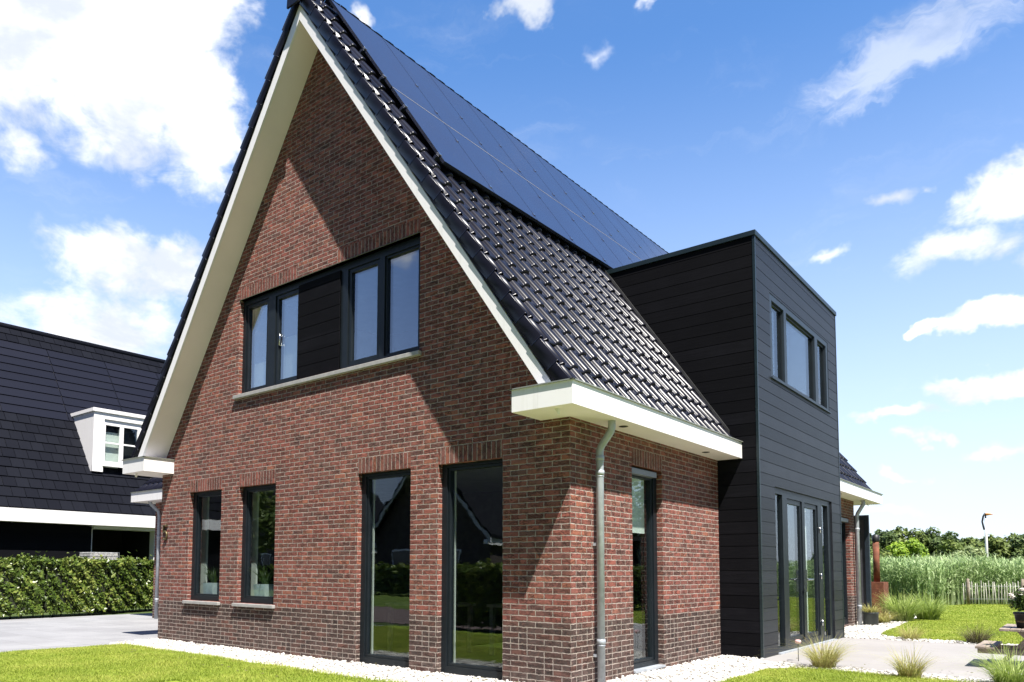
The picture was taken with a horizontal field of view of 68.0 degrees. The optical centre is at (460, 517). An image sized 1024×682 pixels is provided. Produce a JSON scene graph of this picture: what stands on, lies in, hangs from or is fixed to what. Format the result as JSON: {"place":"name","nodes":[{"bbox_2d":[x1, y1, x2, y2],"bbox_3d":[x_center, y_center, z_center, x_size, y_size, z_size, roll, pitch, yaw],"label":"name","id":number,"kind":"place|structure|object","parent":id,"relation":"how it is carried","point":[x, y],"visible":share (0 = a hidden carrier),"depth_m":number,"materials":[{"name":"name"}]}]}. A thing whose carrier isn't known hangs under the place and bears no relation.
{"place":"outdoors","nodes":[
{"label":"outdoors","id":0,"kind":"place"},
{"bbox_2d":[0,613,157,651],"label":"driveway","id":1,"kind":"structure","parent":0,"point":[40,633],"depth_m":14.73,"materials":[{"name":"grey concrete"}]},
{"bbox_2d":[77,552,117,611],"bbox_3d":[-10.307,1.813,21.515,0.710,1.670,0.826,-3,-5,40],"label":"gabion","id":2,"kind":"object","parent":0,"point":[110,555],"visible":0.23,"depth_m":21.33,"materials":[{"name":"stone"}]},
{"bbox_2d":[0,643,283,681],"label":"grass","id":3,"kind":"structure","parent":0,"point":[91,663],"depth_m":9.34,"materials":[{"name":"green plant"}]},
{"bbox_2d":[27,656,919,681],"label":"lawn","id":4,"kind":"structure","parent":0,"point":[308,677],"depth_m":8.42,"materials":[{"name":"plant"}]},
{"bbox_2d":[177,665,400,681],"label":"grass","id":5,"kind":"structure","parent":4,"relation":"on","point":[254,675],"depth_m":8.38,"materials":[{"name":"green plant"}]},
{"bbox_2d":[115,642,992,681],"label":"grass","id":6,"kind":"structure","parent":4,"relation":"on","point":[341,673],"depth_m":9.05,"materials":[{"name":"green plant"}]},
{"bbox_2d":[0,602,994,619],"bbox_3d":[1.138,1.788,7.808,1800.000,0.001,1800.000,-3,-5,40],"label":"ground","id":7,"kind":"structure","parent":0,"point":[64,614],"depth_m":20.17,"materials":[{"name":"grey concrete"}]},
{"bbox_2d":[0,550,153,618],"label":"beech hedge","id":8,"kind":"object","parent":7,"relation":"on","point":[35,584],"visible":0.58,"depth_m":19.24,"materials":[{"name":"green plant"}]},
{"bbox_2d":[0,322,165,560],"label":"dark roofed house","id":9,"kind":"structure","parent":7,"relation":"on","point":[73,412],"depth_m":24.49,"materials":[{"name":"tile"}]},
{"bbox_2d":[102,419,141,467],"bbox_3d":[-11.008,-2.384,25.211,0.250,1.540,1.860,-3,-5,40],"label":"window","id":10,"kind":"structure","parent":9,"relation":"in","point":[113,442],"depth_m":24.89,"materials":[{"name":"white paint"}]},
{"bbox_2d":[121,0,882,681],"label":"brick house","id":11,"kind":"structure","parent":7,"relation":"on","point":[413,404],"depth_m":10.78,"materials":[{"name":"brown brick"}]},
{"bbox_2d":[182,490,221,604],"bbox_3d":[-4.102,0.439,12.503,1.135,1.947,0.475,-3,-5,40],"label":"window","id":12,"kind":"structure","parent":11,"relation":"in","point":[201,499],"depth_m":12.66,"materials":[{"name":"black glass"}]},
{"bbox_2d":[202,563,219,593],"bbox_3d":[-4.139,1.024,12.620,0.665,0.616,0.685,1,-4,-10],"label":"window planter","id":13,"kind":"object","parent":11,"relation":"on","point":[212,587],"visible":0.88,"depth_m":12.56,"materials":[{"name":"white ceramic"}]},
{"bbox_2d":[232,484,275,608],"bbox_3d":[-3.013,0.383,11.600,1.122,1.947,0.475,-3,-5,40],"label":"window","id":14,"kind":"structure","parent":11,"relation":"in","point":[250,524],"depth_m":11.75,"materials":[{"name":"black metal"}]},
{"bbox_2d":[247,564,273,596],"bbox_3d":[-3.017,0.956,11.686,0.844,0.636,0.674,-9,-10,68],"label":"window planter","id":15,"kind":"object","parent":11,"relation":"on","point":[265,588],"visible":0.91,"depth_m":11.65,"materials":[{"name":"white ceramic"}]},
{"bbox_2d":[233,231,421,399],"bbox_3d":[-1.954,-2.736,10.850,4.000,1.595,0.330,-3,-5,40],"label":"window","id":16,"kind":"structure","parent":11,"relation":"in","point":[323,346],"depth_m":10.77,"materials":[{"name":"black glass"}]},
{"bbox_2d":[360,469,410,667],"bbox_3d":[-0.907,0.647,9.780,0.968,2.500,0.140,-3,-5,40],"label":"window","id":17,"kind":"structure","parent":11,"relation":"in","point":[367,656],"depth_m":9.99,"materials":[{"name":"black metal"}]},
{"bbox_2d":[441,458,502,679],"bbox_3d":[0.188,0.591,8.873,0.973,2.500,0.140,-3,-5,40],"label":"window","id":18,"kind":"structure","parent":11,"relation":"in","point":[449,472],"depth_m":9.08,"materials":[{"name":"black glass"}]},
{"bbox_2d":[359,46,640,269],"bbox_3d":[3.158,-5.122,14.697,1.484,2.093,12.510,-3,-5,40],"label":"panel mounting","id":19,"kind":"object","parent":11,"relation":"attached to","point":[401,108],"visible":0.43,"depth_m":10.47,"materials":[{"name":"black metal"}]},
{"bbox_2d":[329,0,441,120],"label":"solar panel","id":20,"kind":"object","parent":19,"relation":"attached to","point":[382,57],"visible":0.88,"depth_m":10.83,"materials":[{"name":"blue glass"}]},
{"bbox_2d":[383,39,486,151],"bbox_3d":[-0.422,-6.523,11.702,1.311,1.878,1.032,-3,-5,40],"label":"solar panel","id":21,"kind":"object","parent":19,"relation":"attached to","point":[436,98],"visible":0.67,"depth_m":11.66,"materials":[{"name":"blue glass"}]},
{"bbox_2d":[391,87,494,194],"bbox_3d":[-0.233,-5.011,10.087,0.951,1.356,1.032,-3,-5,40],"label":"solar panel","id":22,"kind":"object","parent":19,"relation":"attached to","point":[437,134],"visible":1,"depth_m":9.99,"materials":[{"name":"blue glass"}]},
{"bbox_2d":[428,73,524,177],"bbox_3d":[0.239,-6.466,12.496,1.311,1.878,1.032,-3,-5,40],"label":"solar panel","id":23,"kind":"object","parent":19,"relation":"attached to","point":[477,128],"visible":0.69,"depth_m":12.46,"materials":[{"name":"blue glass"}]},
{"bbox_2d":[444,123,537,222],"bbox_3d":[0.428,-4.953,10.881,0.951,1.356,1.032,-3,-5,40],"label":"solar panel","id":24,"kind":"object","parent":19,"relation":"attached to","point":[496,179],"visible":0.88,"depth_m":10.83,"materials":[{"name":"blue glass"}]},
{"bbox_2d":[466,101,559,202],"bbox_3d":[0.900,-6.409,13.290,1.311,1.878,1.032,-3,-5,40],"label":"solar panel","id":25,"kind":"object","parent":19,"relation":"attached to","point":[514,154],"visible":0.66,"depth_m":13.26,"materials":[{"name":"blue glass"}]},
{"bbox_2d":[489,154,575,245],"bbox_3d":[1.089,-4.896,11.676,0.951,1.356,1.032,-3,-5,40],"label":"solar panel","id":26,"kind":"object","parent":19,"relation":"attached to","point":[535,204],"visible":0.88,"depth_m":11.62,"materials":[{"name":"blue glass"}]},
{"bbox_2d":[502,128,589,223],"bbox_3d":[1.561,-6.351,14.085,1.311,1.878,1.032,-3,-5,40],"label":"solar panel","id":27,"kind":"object","parent":19,"relation":"attached to","point":[547,178],"visible":0.68,"depth_m":14.06,"materials":[{"name":"blue glass"}]},
{"bbox_2d":[528,182,607,266],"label":"solar panel","id":28,"kind":"object","parent":19,"relation":"attached to","point":[576,234],"visible":0.88,"depth_m":12.42,"materials":[{"name":"blue glass"}]},
{"bbox_2d":[534,153,615,241],"bbox_3d":[2.222,-6.294,14.879,1.311,1.878,1.032,-3,-5,40],"label":"solar panel","id":29,"kind":"object","parent":19,"relation":"attached to","point":[575,198],"visible":0.67,"depth_m":14.85,"materials":[{"name":"blue glass"}]},
{"bbox_2d":[561,204,622,268],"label":"solar panel","id":30,"kind":"object","parent":19,"relation":"attached to","point":[602,248],"visible":0.65,"depth_m":13.25,"materials":[{"name":"blue glass"}]},
{"bbox_2d":[562,174,639,257],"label":"solar panel","id":31,"kind":"object","parent":19,"relation":"attached to","point":[603,219],"visible":0.67,"depth_m":15.65,"materials":[{"name":"blue glass"}]},
{"bbox_2d":[591,225,632,265],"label":"solar panel","id":32,"kind":"object","parent":19,"relation":"attached to","point":[619,253],"visible":0.38,"depth_m":14.13,"materials":[{"name":"blue glass"}]},
{"bbox_2d":[588,193,648,259],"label":"solar panel","id":33,"kind":"object","parent":19,"relation":"attached to","point":[625,234],"visible":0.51,"depth_m":16.49,"materials":[{"name":"blue glass"}]},
{"bbox_2d":[618,244,641,262],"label":"solar panel","id":34,"kind":"object","parent":19,"relation":"attached to","point":[634,259],"visible":0.25,"depth_m":14.94,"materials":[{"name":"blue glass"}]},
{"bbox_2d":[610,210,655,257],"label":"solar panel","id":35,"kind":"object","parent":19,"relation":"attached to","point":[637,238],"visible":0.42,"depth_m":17.39,"materials":[{"name":"blue glass"}]},
{"bbox_2d":[632,227,661,255],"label":"solar panel","id":36,"kind":"object","parent":19,"relation":"attached to","point":[651,246],"visible":0.38,"depth_m":18.27,"materials":[{"name":"blue glass"}]},
{"bbox_2d":[651,241,666,254],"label":"solar panel","id":37,"kind":"object","parent":19,"relation":"attached to","point":[662,251],"visible":0.22,"depth_m":19.10,"materials":[{"name":"blue glass"}]},
{"bbox_2d":[632,466,665,672],"bbox_3d":[2.239,0.618,9.338,0.215,2.470,0.834,-3,-5,40],"label":"window","id":38,"kind":"structure","parent":11,"relation":"in","point":[639,475],"depth_m":9.57,"materials":[{"name":"black glass"}]},
{"bbox_2d":[769,293,830,413],"bbox_3d":[5.670,-2.658,12.676,0.141,1.322,3.330,-3,-5,40],"label":"window","id":39,"kind":"structure","parent":11,"relation":"in","point":[783,314],"depth_m":12.86,"materials":[{"name":"black glass"}]},
{"bbox_2d":[775,487,836,654],"bbox_3d":[5.647,0.866,12.466,0.274,2.494,3.215,-3,-5,40],"label":"glazed door","id":40,"kind":"structure","parent":11,"relation":"in","point":[820,517],"depth_m":12.38,"materials":[{"name":"black glass"}]},
{"bbox_2d":[841,517,848,624],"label":"window","id":41,"kind":"structure","parent":11,"relation":"in","point":[843,520],"depth_m":17.12,"materials":[{"name":"black glass"}]},
{"bbox_2d":[109,638,995,681],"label":"gravel","id":42,"kind":"structure","parent":7,"relation":"on","point":[111,643],"depth_m":9.01,"materials":[{"name":"white gravel"}]},
{"bbox_2d":[763,631,877,668],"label":"ornamental grass","id":43,"kind":"object","parent":42,"relation":"on","point":[828,659],"depth_m":9.54,"materials":[{"name":"green plant"}]},
{"bbox_2d":[864,641,945,677],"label":"ornamental grass","id":44,"kind":"object","parent":42,"relation":"on","point":[908,671],"depth_m":8.67,"materials":[{"name":"green plant"}]},
{"bbox_2d":[954,636,1023,681],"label":"ornamental grass","id":45,"kind":"object","parent":42,"relation":"on","point":[1009,674],"depth_m":8.15,"materials":[{"name":"green plant"}]},
{"bbox_2d":[870,529,898,548],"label":"tree","id":46,"kind":"object","parent":7,"relation":"on","point":[887,538],"visible":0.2,"depth_m":74.34,"materials":[{"name":"green plant"}]},
{"bbox_2d":[885,537,928,558],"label":"tree","id":47,"kind":"object","parent":7,"relation":"on","point":[909,547],"visible":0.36,"depth_m":49.05,"materials":[{"name":"green plant"}]},
{"bbox_2d":[891,526,930,549],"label":"tree","id":48,"kind":"object","parent":7,"relation":"on","point":[922,538],"visible":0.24,"depth_m":74.99,"materials":[{"name":"green plant"}]},
{"bbox_2d":[919,526,958,555],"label":"tree","id":49,"kind":"object","parent":7,"relation":"on","point":[933,535],"visible":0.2,"depth_m":75.65,"materials":[{"name":"green plant"}]},
{"bbox_2d":[870,539,1023,559],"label":"scrub","id":50,"kind":"object","parent":7,"relation":"on","point":[948,546],"visible":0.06,"depth_m":66.05,"materials":[{"name":"green plant"}]},
{"bbox_2d":[870,550,1023,604],"bbox_3d":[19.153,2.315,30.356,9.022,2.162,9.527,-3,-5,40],"label":"reeds","id":51,"kind":"object","parent":7,"relation":"on","point":[945,576],"visible":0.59,"depth_m":28.40,"materials":[{"name":"green plant"}]},
{"bbox_2d":[928,532,967,550],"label":"tree","id":52,"kind":"object","parent":7,"relation":"on","point":[934,542],"visible":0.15,"depth_m":73.55,"materials":[{"name":"green plant"}]},
{"bbox_2d":[951,545,989,558],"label":"willow bush","id":53,"kind":"object","parent":7,"relation":"on","point":[975,551],"visible":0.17,"depth_m":47.07,"materials":[{"name":"green plant"}]},
{"bbox_2d":[962,534,1010,558],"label":"tree","id":54,"kind":"object","parent":7,"relation":"on","point":[999,547],"visible":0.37,"depth_m":69.76,"materials":[{"name":"green plant"}]},
{"bbox_2d":[981,513,992,556],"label":"wind pole","id":55,"kind":"object","parent":7,"relation":"on","point":[986,536],"visible":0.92,"depth_m":55.10,"materials":[{"name":"white metal"}]},
{"bbox_2d":[990,552,1001,559],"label":"dark bush","id":56,"kind":"object","parent":7,"relation":"on","point":[993,555],"visible":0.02,"depth_m":48.10,"materials":[{"name":"green plant"}]},
{"bbox_2d":[997,533,1023,559],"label":"tree","id":57,"kind":"object","parent":7,"relation":"on","point":[1008,538],"visible":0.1,"depth_m":71.63,"materials":[{"name":"green plant"}]},
{"bbox_2d":[1009,534,1023,560],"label":"tree","id":58,"kind":"object","parent":7,"relation":"on","point":[1017,545],"visible":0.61,"depth_m":69.67,"materials":[{"name":"green plant"}]},
{"bbox_2d":[0,0,1023,541],"label":"sky","id":59,"kind":"structure","parent":0,"point":[876,146],"materials":[{"name":"blue"}]},
{"bbox_2d":[715,667,968,681],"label":"grass","id":60,"kind":"structure","parent":0,"point":[794,674],"depth_m":8.58,"materials":[{"name":"green plant"}]},
{"bbox_2d":[760,638,1023,678],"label":"patio","id":61,"kind":"structure","parent":0,"point":[949,651],"depth_m":10.96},
{"bbox_2d":[795,639,800,660],"bbox_3d":[4.598,1.806,10.321,0.080,0.293,0.080,-3,-5,40],"label":"stake light","id":62,"kind":"object","parent":61,"relation":"on","point":[797,641],"visible":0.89,"depth_m":10.31,"materials":[{"name":"white plastic"}]},
{"bbox_2d":[975,624,1023,665],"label":"picnic table","id":63,"kind":"object","parent":61,"relation":"on","point":[981,647],"visible":0.74,"depth_m":9.70,"materials":[{"name":"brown wood"}]},
{"bbox_2d":[1006,585,1023,627],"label":"flower pot","id":64,"kind":"object","parent":63,"relation":"on","point":[1017,600],"visible":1,"depth_m":9.62,"materials":[{"name":"black plastic"}]},
{"bbox_2d":[881,616,1023,643],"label":"grass","id":65,"kind":"structure","parent":0,"point":[945,626],"depth_m":15.97,"materials":[{"name":"green plant"}]},
{"bbox_2d":[939,604,1023,619],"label":"grass","id":66,"kind":"structure","parent":0,"point":[1003,611],"depth_m":22.98,"materials":[{"name":"green plant"}]},
{"label":"gravel","id":67,"kind":"structure","parent":0,"visible":0},
{"bbox_2d":[854,515,871,620],"bbox_3d":[9.181,1.282,19.262,2.215,2.620,0.100,-3,-5,40],"label":"veranda frame","id":68,"kind":"object","parent":67,"relation":"on","point":[865,562],"visible":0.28,"depth_m":18.62,"materials":[{"name":"black metal"}]},
{"bbox_2d":[856,602,885,624],"bbox_3d":[9.345,2.179,17.333,0.992,0.560,1.140,0,-4,1],"label":"zinc pot","id":69,"kind":"object","parent":67,"relation":"on","point":[870,616],"visible":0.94,"depth_m":17.18,"materials":[{"name":"grey metal"}]},
{"bbox_2d":[871,535,888,615],"bbox_3d":[10.734,1.532,19.577,0.445,2.180,0.606,-3,-5,40],"label":"garden fireplace","id":70,"kind":"object","parent":67,"relation":"on","point":[878,587],"visible":0.59,"depth_m":19.44,"materials":[{"name":"metal"}]},
{"bbox_2d":[879,610,907,622],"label":"ornamental grass","id":71,"kind":"object","parent":67,"relation":"on","point":[886,618],"depth_m":17.86,"materials":[{"name":"plant"}]},
{"bbox_2d":[869,590,940,621],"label":"ornamental grass","id":72,"kind":"object","parent":67,"relation":"on","point":[907,609],"depth_m":18.50,"materials":[{"name":"green plant"}]},
{"bbox_2d":[890,619,936,640],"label":"ornamental grass","id":73,"kind":"object","parent":67,"relation":"on","point":[910,635],"depth_m":13.63,"materials":[{"name":"plant"}]},
{"bbox_2d":[844,616,1016,644],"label":"pebbles","id":74,"kind":"object","parent":67,"relation":"on","point":[874,631],"visible":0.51,"depth_m":14.81,"materials":[{"name":"white gravel"}]},
{"bbox_2d":[941,621,1001,643],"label":"ornamental grass","id":75,"kind":"object","parent":67,"relation":"on","point":[974,637],"depth_m":12.95,"materials":[{"name":"green plant"}]},
{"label":"lawn","id":76,"kind":"structure","parent":0,"visible":0},
{"bbox_2d":[901,590,957,619],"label":"ornamental grass","id":77,"kind":"object","parent":76,"relation":"on","point":[931,613],"depth_m":18.99,"materials":[{"name":"green plant"}]},
{"bbox_2d":[963,579,1023,604],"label":"paling fence","id":78,"kind":"object","parent":76,"relation":"on","point":[967,585],"visible":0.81,"depth_m":27.66,"materials":[{"name":"wood"}]}
]}

